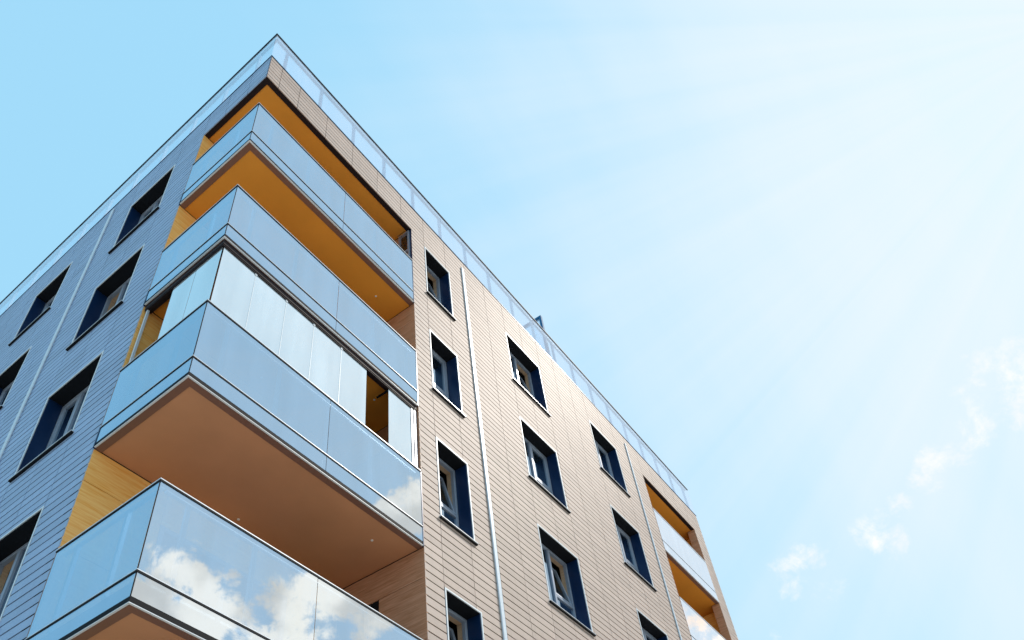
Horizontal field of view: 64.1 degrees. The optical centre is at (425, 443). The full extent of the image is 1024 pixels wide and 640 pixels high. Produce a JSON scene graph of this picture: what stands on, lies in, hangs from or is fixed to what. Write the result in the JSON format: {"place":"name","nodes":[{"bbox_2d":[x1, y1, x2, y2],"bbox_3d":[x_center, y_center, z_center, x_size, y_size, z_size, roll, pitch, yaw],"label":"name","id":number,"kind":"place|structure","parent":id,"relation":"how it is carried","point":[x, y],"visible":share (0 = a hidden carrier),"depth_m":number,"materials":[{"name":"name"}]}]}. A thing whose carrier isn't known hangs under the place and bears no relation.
{"place":"outdoors","nodes":[
{"label":"outdoors","id":0,"kind":"place"},
{"bbox_2d":[0,0,1023,639],"label":"sky","id":1,"kind":"structure","parent":0,"point":[783,240],"materials":[{"name":"blue"}]},
{"label":"ground","id":2,"kind":"structure","parent":0,"visible":0},
{"bbox_2d":[0,33,737,639],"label":"apartment building","id":3,"kind":"structure","parent":2,"relation":"on","point":[276,363],"depth_m":12.86,"materials":[{"name":"beige wood"}]},
{"bbox_2d":[0,346,31,409],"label":"window","id":4,"kind":"structure","parent":3,"relation":"in","point":[8,377],"depth_m":16.40,"materials":[{"name":"glass"}]},
{"bbox_2d":[0,505,44,620],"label":"window","id":5,"kind":"structure","parent":3,"relation":"in","point":[14,547],"depth_m":10.53,"materials":[{"name":"black glass"}]},
{"bbox_2d":[8,261,72,346],"bbox_3d":[-8.283,-2.997,17.862,1.538,1.814,0.416,-31,-51,26],"label":"window","id":6,"kind":"structure","parent":3,"relation":"in","point":[42,303],"depth_m":18.41,"materials":[{"name":"glass"}]},
{"bbox_2d":[8,350,104,482],"bbox_3d":[-5.332,-0.345,12.133,1.554,1.814,0.416,-31,-51,26],"label":"window","id":7,"kind":"structure","parent":3,"relation":"in","point":[62,411],"depth_m":12.60,"materials":[{"name":"blue metal"}]},
{"bbox_2d":[66,244,144,350],"bbox_3d":[-5.423,-2.478,14.241,1.554,1.814,0.446,-31,-51,26],"label":"window","id":8,"kind":"structure","parent":3,"relation":"in","point":[113,289],"depth_m":14.78,"materials":[{"name":"glass"}]},
{"bbox_2d":[108,164,175,253],"bbox_3d":[-5.534,-4.627,16.332,1.554,1.814,0.416,-31,-51,26],"label":"window","id":9,"kind":"structure","parent":3,"relation":"in","point":[150,201],"depth_m":16.89,"materials":[{"name":"black metal"}]},
{"bbox_2d":[369,601,378,611],"bbox_3d":[-0.960,3.295,11.248,0.840,2.266,0.008,-31,-51,26],"label":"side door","id":10,"kind":"structure","parent":3,"relation":"in","point":[375,606],"depth_m":11.84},
{"bbox_2d":[397,229,414,294],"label":"side window","id":11,"kind":"structure","parent":3,"relation":"in","point":[408,233],"depth_m":17.74,"materials":[{"name":"grey glass"}]},
{"bbox_2d":[424,246,455,320],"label":"window","id":12,"kind":"structure","parent":3,"relation":"in","point":[441,294],"depth_m":18.32,"materials":[{"name":"blue metal"}]},
{"bbox_2d":[429,329,465,417],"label":"window","id":13,"kind":"structure","parent":3,"relation":"in","point":[444,367],"depth_m":16.09,"materials":[{"name":"blue metal"}]},
{"bbox_2d":[435,437,478,545],"bbox_3d":[0.304,0.880,13.653,0.576,1.814,0.974,-31,-51,26],"label":"window","id":14,"kind":"structure","parent":3,"relation":"in","point":[458,516],"depth_m":13.99,"materials":[{"name":"blue metal"}]},
{"bbox_2d":[444,587,483,639],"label":"window","id":15,"kind":"structure","parent":3,"relation":"in","point":[466,617],"depth_m":12.13,"materials":[{"name":"blue metal"}]},
{"bbox_2d":[505,332,550,416],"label":"window","id":16,"kind":"structure","parent":3,"relation":"in","point":[519,361],"depth_m":20.32,"materials":[{"name":"blue metal"}]},
{"bbox_2d":[519,416,570,513],"bbox_3d":[2.438,0.525,17.680,0.416,1.814,1.578,-31,-51,26],"label":"window","id":17,"kind":"structure","parent":3,"relation":"in","point":[542,465],"depth_m":18.13,"materials":[{"name":"blue metal"}]},
{"bbox_2d":[537,523,595,636],"bbox_3d":[2.476,2.702,15.616,0.576,1.814,1.578,-31,-51,26],"label":"window","id":18,"kind":"structure","parent":3,"relation":"in","point":[574,606],"depth_m":16.02,"materials":[{"name":"blue metal"}]},
{"bbox_2d":[589,421,630,497],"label":"window","id":19,"kind":"structure","parent":3,"relation":"in","point":[608,458],"depth_m":22.55,"materials":[{"name":"blue metal"}]},
{"bbox_2d":[610,505,656,591],"bbox_3d":[4.934,2.619,19.936,0.416,1.814,1.556,-31,-51,26],"label":"window","id":20,"kind":"structure","parent":3,"relation":"in","point":[633,553],"depth_m":20.41,"materials":[{"name":"blue metal"}]},
{"bbox_2d":[636,608,667,639],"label":"window","id":21,"kind":"structure","parent":3,"relation":"in","point":[649,631],"depth_m":18.52,"materials":[{"name":"black metal"}]}
]}

